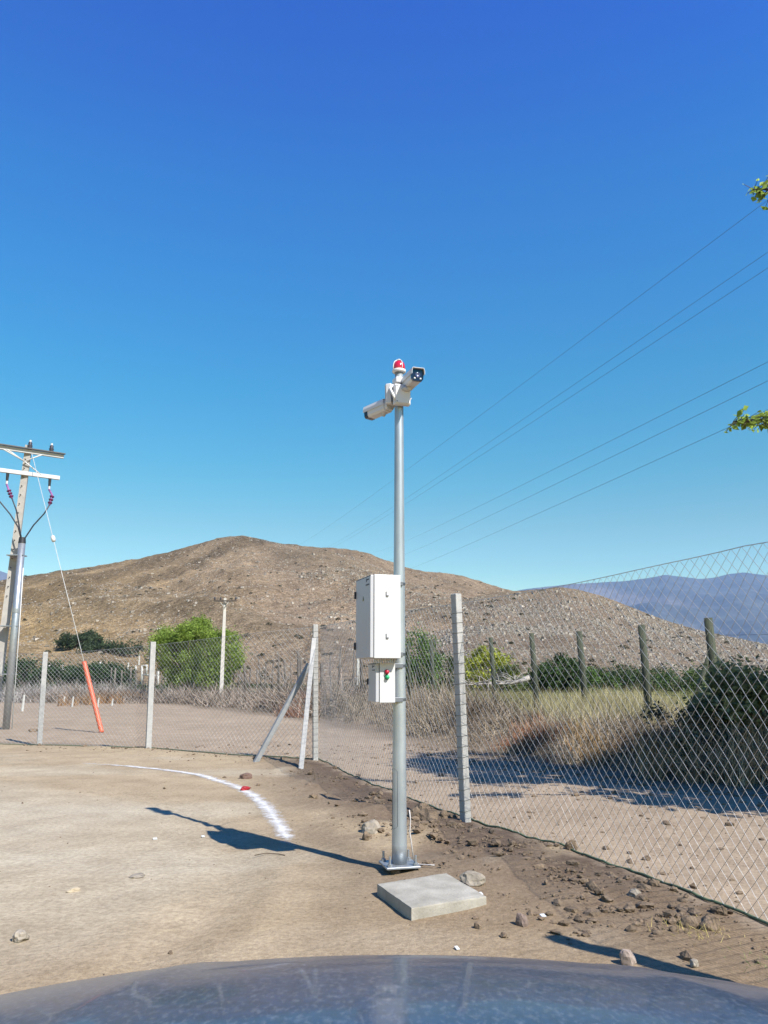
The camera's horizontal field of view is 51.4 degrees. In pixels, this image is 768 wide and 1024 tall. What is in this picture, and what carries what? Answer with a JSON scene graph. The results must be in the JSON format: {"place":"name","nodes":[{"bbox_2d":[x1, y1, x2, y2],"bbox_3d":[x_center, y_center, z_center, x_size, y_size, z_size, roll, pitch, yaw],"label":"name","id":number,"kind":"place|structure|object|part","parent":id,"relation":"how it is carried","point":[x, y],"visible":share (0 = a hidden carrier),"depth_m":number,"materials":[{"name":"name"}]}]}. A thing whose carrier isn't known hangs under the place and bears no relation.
{"place":"outdoors","nodes":[
{"label":"outdoors","id":0,"kind":"place"},
{"bbox_2d":[0,571,7,579],"bbox_3d":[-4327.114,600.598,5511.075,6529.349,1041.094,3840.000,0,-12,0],"label":"mountain","id":1,"kind":"structure","parent":0,"point":[3,575],"depth_m":6671.19,"materials":[{"name":"soil"}]},
{"bbox_2d":[0,535,511,684],"bbox_3d":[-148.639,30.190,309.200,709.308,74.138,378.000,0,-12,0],"label":"hill","id":2,"kind":"structure","parent":0,"point":[203,604],"depth_m":241.01,"materials":[{"name":"soil"}]},
{"bbox_2d":[52,631,94,648],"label":"hill bush","id":3,"kind":"object","parent":2,"relation":"on","point":[66,640],"visible":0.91,"depth_m":158.24,"materials":[{"name":"green plant"}]},
{"bbox_2d":[72,628,104,644],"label":"hill bush","id":4,"kind":"object","parent":2,"relation":"on","point":[96,635],"visible":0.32,"depth_m":162.78,"materials":[{"name":"green plant"}]},
{"bbox_2d":[68,633,147,654],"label":"hill bush","id":5,"kind":"object","parent":2,"relation":"on","point":[89,647],"visible":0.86,"depth_m":151.91,"materials":[{"name":"green plant"}]},
{"bbox_2d":[0,537,504,682],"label":"hill rocks","id":6,"kind":"object","parent":2,"relation":"on","point":[292,602],"visible":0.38,"depth_m":237.38,"materials":[{"name":"stone"}]},
{"bbox_2d":[22,539,512,679],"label":"hill scrub","id":7,"kind":"object","parent":2,"relation":"on","point":[261,654],"visible":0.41,"depth_m":208.94,"materials":[{"name":"plant"}]},
{"bbox_2d":[357,659,359,685],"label":"power pole","id":8,"kind":"object","parent":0,"point":[358,670],"visible":0.21,"depth_m":68.57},
{"bbox_2d":[0,683,767,994],"bbox_3d":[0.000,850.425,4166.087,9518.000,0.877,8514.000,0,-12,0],"label":"ground","id":9,"kind":"structure","parent":0,"point":[238,901],"depth_m":6.40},
{"bbox_2d":[12,929,29,942],"bbox_3d":[-1.964,2.298,4.317,0.076,0.072,0.086,-8,-14,34],"label":"rock","id":10,"kind":"object","parent":9,"relation":"on","point":[19,935],"visible":0.98,"depth_m":4.29,"materials":[{"name":"stone"}]},
{"bbox_2d":[21,695,24,710],"bbox_3d":[-14.066,7.494,31.088,0.125,0.719,0.111,-5,-12,22],"label":"stub post","id":11,"kind":"object","parent":9,"relation":"on","point":[23,702],"visible":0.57,"depth_m":31.06,"materials":[{"name":"white concrete"}]},
{"bbox_2d":[0,440,65,729],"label":"power pole","id":12,"kind":"object","parent":9,"relation":"on","point":[14,581],"visible":0.98,"depth_m":21.89,"materials":[{"name":"concrete"}]},
{"bbox_2d":[32,455,83,660],"bbox_3d":[-8.541,1.848,21.276,3.399,7.696,0.120,-6,-13,26],"label":"guy wire","id":13,"kind":"object","parent":12,"relation":"attached to","point":[53,538],"visible":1,"depth_m":21.69,"materials":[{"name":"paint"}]},
{"bbox_2d":[82,661,103,732],"bbox_3d":[-7.350,4.657,20.144,0.863,1.778,0.123,-5,-13,25],"label":"guy guard","id":14,"kind":"object","parent":13,"relation":"attached to","point":[92,693],"visible":0.84,"depth_m":20.11,"materials":[{"name":"orange plastic"}]},
{"bbox_2d":[2,652,70,686],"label":"green bush","id":15,"kind":"object","parent":9,"relation":"on","point":[26,665],"visible":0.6,"depth_m":92.66,"materials":[{"name":"green plant"}]},
{"bbox_2d":[33,663,91,685],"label":"green bush","id":16,"kind":"object","parent":9,"relation":"on","point":[79,672],"visible":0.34,"depth_m":106.05,"materials":[{"name":"green plant"}]},
{"bbox_2d":[66,887,80,892],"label":"rock","id":17,"kind":"object","parent":9,"relation":"on","point":[73,889],"visible":1,"depth_m":5.28,"materials":[{"name":"stone"}]},
{"bbox_2d":[69,661,110,684],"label":"green bush","id":18,"kind":"object","parent":9,"relation":"on","point":[99,672],"visible":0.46,"depth_m":108.67,"materials":[{"name":"green plant"}]},
{"bbox_2d":[57,690,139,705],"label":"dry grass","id":19,"kind":"structure","parent":9,"relation":"on","point":[87,698],"depth_m":38.65,"materials":[{"name":"brown plant"}]},
{"bbox_2d":[93,656,137,684],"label":"green bush","id":20,"kind":"object","parent":9,"relation":"on","point":[117,667],"visible":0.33,"depth_m":112.23,"materials":[{"name":"green plant"}]},
{"bbox_2d":[128,873,144,878],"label":"rock","id":21,"kind":"object","parent":9,"relation":"on","point":[137,875],"visible":1,"depth_m":5.67,"materials":[{"name":"stone"}]},
{"bbox_2d":[135,665,158,683],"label":"gate frame","id":22,"kind":"object","parent":9,"relation":"on","point":[146,673],"visible":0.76,"depth_m":122.41,"materials":[{"name":"white metal"}]},
{"bbox_2d":[0,627,312,761],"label":"wire fence","id":23,"kind":"object","parent":9,"relation":"on","point":[150,712],"visible":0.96,"depth_m":15.25,"materials":[{"name":"metal"}]},
{"bbox_2d":[138,612,250,693],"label":"pepper tree","id":24,"kind":"object","parent":9,"relation":"on","point":[198,629],"visible":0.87,"depth_m":42.62,"materials":[{"name":"green plant"}]},
{"bbox_2d":[116,765,292,837],"bbox_3d":[-2.407,3.475,10.066,1.300,0.020,7.700,8,-14,-33],"label":"chalk line","id":25,"kind":"object","parent":9,"relation":"on","point":[281,829],"visible":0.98,"depth_m":8.71,"materials":[{"name":"white paint"}]},
{"bbox_2d":[240,786,249,790],"bbox_3d":[-1.711,3.406,9.838,0.126,0.055,0.064,4,-12,-18],"label":"crushed can","id":26,"kind":"object","parent":25,"relation":"on","point":[243,788],"visible":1,"depth_m":9.81,"materials":[{"name":"red metal"}]},
{"bbox_2d":[0,661,430,717],"bbox_3d":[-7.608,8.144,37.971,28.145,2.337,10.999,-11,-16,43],"label":"dry brush","id":27,"kind":"object","parent":9,"relation":"on","point":[249,700],"visible":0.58,"depth_m":36.21,"materials":[{"name":"beige plant"}]},
{"bbox_2d":[214,597,236,693],"bbox_3d":[-8.013,6.837,39.889,1.163,5.164,0.311,0,-12,0],"label":"power pole","id":28,"kind":"object","parent":9,"relation":"on","point":[224,601],"visible":0.97,"depth_m":40.00,"materials":[{"name":"beige concrete"}]},
{"bbox_2d":[109,647,362,704],"bbox_3d":[-9.626,9.146,43.831,3.203,2.604,37.752,6,-13,-29],"label":"stake fence","id":29,"kind":"object","parent":9,"relation":"on","point":[299,665],"visible":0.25,"depth_m":36.85,"materials":[{"name":"wood"}]},
{"bbox_2d":[239,773,251,778],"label":"rock","id":30,"kind":"object","parent":9,"relation":"on","point":[245,776],"visible":0.81,"depth_m":10.89,"materials":[{"name":"brown stone"}]},
{"bbox_2d":[254,853,284,855],"bbox_3d":[-0.904,2.717,6.338,0.243,0.015,0.057,0,-12,0],"label":"twig","id":31,"kind":"object","parent":9,"relation":"on","point":[269,853],"visible":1,"depth_m":6.35,"materials":[{"name":"brown plant"}]},
{"bbox_2d":[271,689,321,717],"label":"dry grass","id":32,"kind":"structure","parent":9,"relation":"on","point":[291,713],"depth_m":27.12,"materials":[{"name":"brown plant"}]},
{"bbox_2d":[1,680,695,692],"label":"field scrub","id":33,"kind":"object","parent":9,"relation":"on","point":[252,685],"visible":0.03,"depth_m":89.88,"materials":[{"name":"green plant"}]},
{"bbox_2d":[362,831,369,840],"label":"rock","id":34,"kind":"object","parent":9,"relation":"on","point":[366,836],"visible":0.94,"depth_m":6.77,"materials":[{"name":"brown stone"}]},
{"bbox_2d":[361,819,380,833],"bbox_3d":[-0.118,2.854,7.153,0.180,0.175,0.203,0,-12,0],"label":"rock","id":35,"kind":"object","parent":9,"relation":"on","point":[373,826],"visible":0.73,"depth_m":7.11,"materials":[{"name":"stone"}]},
{"bbox_2d":[0,955,767,1023],"bbox_3d":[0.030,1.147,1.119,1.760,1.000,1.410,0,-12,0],"label":"parked car","id":36,"kind":"object","parent":9,"relation":"on","point":[399,989],"visible":1,"depth_m":1.11,"materials":[{"name":"blue paint"}]},
{"bbox_2d":[0,723,767,974],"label":"dirt clods","id":37,"kind":"object","parent":9,"relation":"on","point":[627,908],"visible":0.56,"depth_m":6.07,"materials":[{"name":"brown soil"}]},
{"bbox_2d":[379,371,420,870],"bbox_3d":[0.111,0.708,6.139,0.250,3.777,0.250,3,-12,-14],"label":"camera pole","id":38,"kind":"object","parent":9,"relation":"on","point":[401,859],"visible":0.9,"depth_m":5.94,"materials":[{"name":"metal"}]},
{"bbox_2d":[354,574,405,662],"bbox_3d":[-0.003,0.824,6.082,0.345,0.644,0.418,4,-12,-19],"label":"cabinet","id":39,"kind":"object","parent":38,"relation":"attached to","point":[377,597],"visible":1,"depth_m":5.90,"materials":[{"name":"metal"}]},
{"bbox_3d":[-0.155,0.799,6.040,0.040,0.604,0.403,4,-12,-17],"label":"door","id":40,"kind":"part","parent":39,"relation":"part of","materials":[{"name":"metal"}]},
{"bbox_2d":[367,663,405,702],"bbox_3d":[0.035,1.276,5.977,0.281,0.290,0.231,3,-12,-16],"label":"cabinet","id":41,"kind":"object","parent":38,"relation":"attached to","point":[381,682],"visible":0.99,"depth_m":5.89,"materials":[{"name":"metal"}]},
{"bbox_3d":[-0.084,1.272,5.958,0.037,0.282,0.202,4,-12,-17],"label":"door","id":42,"kind":"part","parent":41,"relation":"part of","materials":[{"name":"metal"}]},
{"bbox_2d":[385,383,394,407],"bbox_3d":[0.111,-0.952,6.482,0.184,0.170,0.130,-4,-12,21],"label":"junction box","id":43,"kind":"object","parent":38,"relation":"attached to","point":[388,398],"visible":0.5,"depth_m":6.45,"materials":[{"name":"white plastic"}]},
{"bbox_2d":[363,399,393,419],"bbox_3d":[-0.040,-0.836,6.590,0.108,0.132,0.294,10,-15,-40],"label":"security camera","id":44,"kind":"object","parent":43,"relation":"attached to","point":[377,409],"visible":0.97,"depth_m":6.55,"materials":[{"name":"white plastic"}]},
{"bbox_2d":[392,359,405,373],"bbox_3d":[0.123,-1.194,6.527,0.112,0.115,0.112,0,-12,0],"label":"beacon","id":45,"kind":"object","parent":38,"relation":"attached to","point":[398,364],"visible":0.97,"depth_m":6.49,"materials":[{"name":"red plastic"}]},
{"bbox_2d":[393,384,409,406],"bbox_3d":[0.126,-0.926,6.459,0.135,0.170,0.187,3,-12,-16],"label":"junction box","id":46,"kind":"object","parent":38,"relation":"attached to","point":[402,398],"visible":0.91,"depth_m":6.37,"materials":[{"name":"white plastic"}]},
{"bbox_2d":[389,384,395,400],"bbox_3d":[0.065,-0.958,6.392,0.057,0.162,0.079,4,-12,-21],"label":"camera lead","id":47,"kind":"object","parent":46,"relation":"attached to","point":[392,392],"visible":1,"depth_m":6.36,"materials":[{"name":"white plastic"}]},
{"bbox_2d":[402,367,424,391],"bbox_3d":[0.220,-1.040,6.345,0.123,0.141,0.283,4,-12,-17],"label":"security camera","id":48,"kind":"object","parent":38,"relation":"attached to","point":[412,378],"visible":0.99,"depth_m":6.26,"materials":[{"name":"white plastic"}]},
{"bbox_2d":[408,806,420,817],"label":"rock","id":49,"kind":"object","parent":9,"relation":"on","point":[414,811],"visible":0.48,"depth_m":7.71,"materials":[{"name":"brown stone"}]},
{"bbox_2d":[409,810,434,865],"bbox_3d":[0.273,2.359,5.783,0.199,0.370,0.033,-7,-13,31],"label":"loose cable","id":50,"kind":"object","parent":9,"relation":"on","point":[411,842],"visible":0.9,"depth_m":5.81,"materials":[{"name":"white plastic"}]},
{"bbox_2d":[415,803,428,809],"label":"rock","id":51,"kind":"object","parent":9,"relation":"on","point":[421,806],"visible":0.37,"depth_m":8.29,"materials":[{"name":"brown stone"}]},
{"bbox_2d":[405,622,448,695],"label":"green bush","id":52,"kind":"object","parent":9,"relation":"on","point":[422,648],"visible":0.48,"depth_m":40.69,"materials":[{"name":"green plant"}]},
{"bbox_2d":[419,808,437,820],"bbox_3d":[0.411,2.830,7.387,0.182,0.171,0.231,0,-12,0],"label":"rock","id":53,"kind":"object","parent":9,"relation":"on","point":[426,814],"visible":0.58,"depth_m":7.36,"materials":[{"name":"brown stone"}]},
{"bbox_2d":[377,873,485,920],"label":"concrete slab","id":54,"kind":"structure","parent":9,"relation":"on","point":[426,896],"depth_m":4.90,"materials":[{"name":"grey concrete"}]},
{"bbox_2d":[439,810,447,818],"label":"rock","id":55,"kind":"object","parent":9,"relation":"on","point":[443,814],"visible":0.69,"depth_m":7.75,"materials":[{"name":"brown stone"}]},
{"bbox_2d":[424,650,465,694],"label":"green bush","id":56,"kind":"object","parent":9,"relation":"on","point":[449,667],"visible":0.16,"depth_m":44.75,"materials":[{"name":"green plant"}]},
{"bbox_2d":[456,855,464,859],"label":"rock","id":57,"kind":"object","parent":9,"relation":"on","point":[460,857],"visible":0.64,"depth_m":5.88,"materials":[{"name":"beige stone"}]},
{"bbox_2d":[459,870,485,886],"bbox_3d":[0.584,2.417,5.264,0.173,0.090,0.130,0,-12,0],"label":"rock","id":58,"kind":"object","parent":9,"relation":"on","point":[472,878],"visible":0.98,"depth_m":5.23,"materials":[{"name":"stone"}]},
{"bbox_2d":[474,921,481,928],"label":"rock","id":59,"kind":"object","parent":9,"relation":"on","point":[477,925],"visible":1,"depth_m":4.47,"materials":[{"name":"brown stone"}]},
{"bbox_2d":[448,671,530,689],"bbox_3d":[3.967,6.420,30.341,3.195,0.755,0.977,0,-12,0],"label":"dead tree","id":60,"kind":"object","parent":9,"relation":"on","point":[523,679],"visible":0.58,"depth_m":30.28,"materials":[{"name":"grey wood"}]},
{"bbox_2d":[464,645,519,691],"bbox_3d":[4.819,7.587,37.331,3.040,2.786,2.993,0,-12,0],"label":"yellow bush","id":61,"kind":"object","parent":9,"relation":"on","point":[470,673],"visible":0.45,"depth_m":36.81,"materials":[{"name":"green plant"}]},
{"bbox_2d":[500,932,506,937],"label":"rock","id":62,"kind":"object","parent":9,"relation":"on","point":[503,934],"visible":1,"depth_m":4.32,"materials":[{"name":"brown stone"}]},
{"bbox_2d":[487,658,532,695],"bbox_3d":[5.651,7.455,35.212,2.270,2.055,2.372,0,-12,0],"label":"green bush","id":63,"kind":"object","parent":9,"relation":"on","point":[504,670],"visible":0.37,"depth_m":35.04,"materials":[{"name":"green plant"}]},
{"bbox_2d":[515,913,527,926],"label":"rock","id":64,"kind":"object","parent":9,"relation":"on","point":[521,920],"visible":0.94,"depth_m":4.49,"materials":[{"name":"stone"}]},
{"bbox_2d":[294,657,767,784],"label":"dry brush","id":65,"kind":"object","parent":9,"relation":"on","point":[572,757],"visible":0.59,"depth_m":15.98,"materials":[{"name":"beige plant"}]},
{"bbox_2d":[298,542,767,924],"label":"wire fence","id":66,"kind":"object","parent":9,"relation":"on","point":[462,746],"visible":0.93,"depth_m":7.33,"materials":[{"name":"metal"}]},
{"bbox_2d":[483,709,585,759],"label":"dry grass","id":67,"kind":"structure","parent":9,"relation":"on","point":[515,734],"depth_m":14.54,"materials":[{"name":"brown plant"}]},
{"bbox_2d":[519,652,598,695],"bbox_3d":[7.027,6.751,32.298,3.126,2.160,2.886,6,-13,-26],"label":"green bush","id":68,"kind":"object","parent":9,"relation":"on","point":[545,673],"visible":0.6,"depth_m":31.88,"materials":[{"name":"green plant"}]},
{"bbox_2d":[565,839,576,850],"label":"rock","id":69,"kind":"object","parent":9,"relation":"on","point":[568,845],"visible":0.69,"depth_m":6.45,"materials":[{"name":"beige stone"}]},
{"bbox_2d":[390,618,767,716],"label":"wooden fence","id":70,"kind":"object","parent":9,"relation":"on","point":[710,639],"visible":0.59,"depth_m":16.56,"materials":[{"name":"brown wood"}]},
{"bbox_2d":[541,711,624,765],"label":"dry grass","id":71,"kind":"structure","parent":9,"relation":"on","point":[599,752],"depth_m":13.16,"materials":[{"name":"brown plant"}]},
{"bbox_2d":[499,682,692,757],"bbox_3d":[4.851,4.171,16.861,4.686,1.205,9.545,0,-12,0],"label":"dry grass","id":72,"kind":"structure","parent":9,"relation":"on","point":[616,698],"depth_m":15.63,"materials":[{"name":"beige plant"}]},
{"bbox_2d":[572,665,624,691],"bbox_3d":[9.333,7.653,35.381,2.511,1.740,2.411,0,-12,0],"label":"green bush","id":73,"kind":"object","parent":9,"relation":"on","point":[601,675],"visible":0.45,"depth_m":34.86,"materials":[{"name":"green plant"}]},
{"bbox_2d":[601,895,613,902],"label":"rock","id":74,"kind":"object","parent":9,"relation":"on","point":[606,898],"visible":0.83,"depth_m":4.93,"materials":[{"name":"beige stone"}]},
{"bbox_2d":[619,949,636,965],"bbox_3d":[1.190,2.184,3.887,0.081,0.103,0.066,0,-12,0],"label":"rock","id":75,"kind":"object","parent":9,"relation":"on","point":[627,957],"visible":0.77,"depth_m":3.87,"materials":[{"name":"beige stone"}]},
{"bbox_2d":[628,888,640,897],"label":"rock","id":76,"kind":"object","parent":9,"relation":"on","point":[634,892],"visible":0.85,"depth_m":5.04,"materials":[{"name":"stone"}]},
{"bbox_2d":[590,657,683,694],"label":"green bush","id":77,"kind":"object","parent":9,"relation":"on","point":[625,678],"visible":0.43,"depth_m":58.17,"materials":[{"name":"green plant"}]},
{"bbox_2d":[623,726,699,775],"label":"dry grass","id":78,"kind":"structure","parent":9,"relation":"on","point":[657,745],"depth_m":11.80,"materials":[{"name":"brown plant"}]},
{"bbox_2d":[590,694,767,788],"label":"dry brush","id":79,"kind":"object","parent":9,"relation":"on","point":[719,768],"visible":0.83,"depth_m":10.67,"materials":[{"name":"brown plant"}]},
{"bbox_2d":[679,915,698,928],"bbox_3d":[1.704,2.301,4.462,0.096,0.095,0.100,0,-12,0],"label":"rock","id":80,"kind":"object","parent":9,"relation":"on","point":[692,922],"visible":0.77,"depth_m":4.44,"materials":[{"name":"beige stone"}]},
{"bbox_2d":[689,958,698,967],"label":"rock","id":81,"kind":"object","parent":9,"relation":"on","point":[694,963],"visible":1,"depth_m":3.83,"materials":[{"name":"stone"}]},
{"bbox_2d":[639,696,764,760],"bbox_3d":[4.589,3.200,11.444,1.560,1.075,1.683,0,-12,0],"label":"dark bush","id":82,"kind":"object","parent":9,"relation":"on","point":[701,725],"visible":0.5,"depth_m":11.18,"materials":[{"name":"green plant"}]},
{"bbox_2d":[650,658,753,696],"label":"green bush","id":83,"kind":"object","parent":9,"relation":"on","point":[668,678],"visible":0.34,"depth_m":48.75,"materials":[{"name":"green plant"}]},
{"bbox_2d":[647,914,757,947],"bbox_3d":[1.695,2.289,4.398,0.510,0.094,0.548,0,-12,0],"label":"dry tuft","id":84,"kind":"object","parent":9,"relation":"on","point":[696,930],"visible":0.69,"depth_m":4.35,"materials":[{"name":"plant"}]},
{"bbox_2d":[700,914,719,930],"bbox_3d":[1.813,2.292,4.437,0.102,0.099,0.137,-6,-13,28],"label":"rock","id":85,"kind":"object","parent":9,"relation":"on","point":[711,922],"visible":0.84,"depth_m":4.41,"materials":[{"name":"beige stone"}]},
{"bbox_2d":[710,905,727,915],"bbox_3d":[1.983,2.361,4.726,0.105,0.066,0.077,-7,-14,32],"label":"rock","id":86,"kind":"object","parent":9,"relation":"on","point":[720,910],"visible":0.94,"depth_m":4.70,"materials":[{"name":"brown stone"}]},
{"bbox_2d":[676,653,767,735],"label":"dark bush","id":87,"kind":"object","parent":9,"relation":"on","point":[751,695],"visible":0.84,"depth_m":11.54,"materials":[{"name":"green plant"}]},
{"bbox_2d":[722,946,767,970],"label":"weeds","id":88,"kind":"object","parent":9,"relation":"on","point":[748,962],"visible":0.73,"depth_m":3.90,"materials":[{"name":"plant"}]},
{"bbox_2d":[724,175,767,432],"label":"shade tree","id":89,"kind":"object","parent":9,"relation":"on","point":[745,421],"visible":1,"depth_m":7.71,"materials":[{"name":"green plant"}]},
{"bbox_2d":[0,0,767,590],"label":"sky","id":90,"kind":"structure","parent":0,"point":[226,226],"materials":[{"name":"blue"}]},
{"bbox_2d":[415,685,579,713],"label":"dry grass","id":91,"kind":"structure","parent":0,"point":[512,694],"depth_m":22.02,"materials":[{"name":"beige plant"}]},
{"bbox_2d":[314,200,767,535],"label":"power line","id":92,"kind":"object","parent":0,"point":[600,325],"visible":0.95,"depth_m":42.24,"materials":[{"name":"black metal"}]},
{"bbox_2d":[319,587,767,682],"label":"hill","id":93,"kind":"structure","parent":0,"point":[549,640],"depth_m":189.49,"materials":[{"name":"soil"}]},
{"bbox_2d":[287,588,741,683],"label":"hill scrub","id":94,"kind":"object","parent":93,"relation":"on","point":[525,663],"visible":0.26,"depth_m":160.63,"materials":[{"name":"green plant"}]},
{"bbox_2d":[318,588,767,682],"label":"hill rocks","id":95,"kind":"object","parent":93,"relation":"on","point":[647,629],"visible":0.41,"depth_m":195.28,"materials":[{"name":"stone"}]},
{"bbox_2d":[328,252,767,546],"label":"power line","id":96,"kind":"object","parent":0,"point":[603,364],"visible":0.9,"depth_m":42.69,"materials":[{"name":"black metal"}]},
{"bbox_2d":[338,269,765,544],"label":"power line","id":97,"kind":"object","parent":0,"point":[594,381],"visible":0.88,"depth_m":44.24,"materials":[{"name":"black metal"}]},
{"bbox_2d":[391,381,766,559],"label":"power line","id":98,"kind":"object","parent":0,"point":[622,451],"visible":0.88,"depth_m":38.34,"materials":[{"name":"black metal"}]},
{"bbox_2d":[411,362,766,538],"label":"power line","id":99,"kind":"object","parent":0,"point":[617,437],"visible":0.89,"depth_m":42.19,"materials":[{"name":"black metal"}]},
{"bbox_2d":[413,410,765,567],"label":"power line","id":100,"kind":"object","parent":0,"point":[604,483],"visible":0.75,"depth_m":41.75,"materials":[{"name":"black metal"}]},
{"bbox_2d":[518,572,767,643],"bbox_3d":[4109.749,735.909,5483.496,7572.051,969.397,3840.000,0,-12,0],"label":"mountain","id":101,"kind":"structure","parent":0,"point":[722,593],"depth_m":5703.16,"materials":[{"name":"soil"}]}
]}

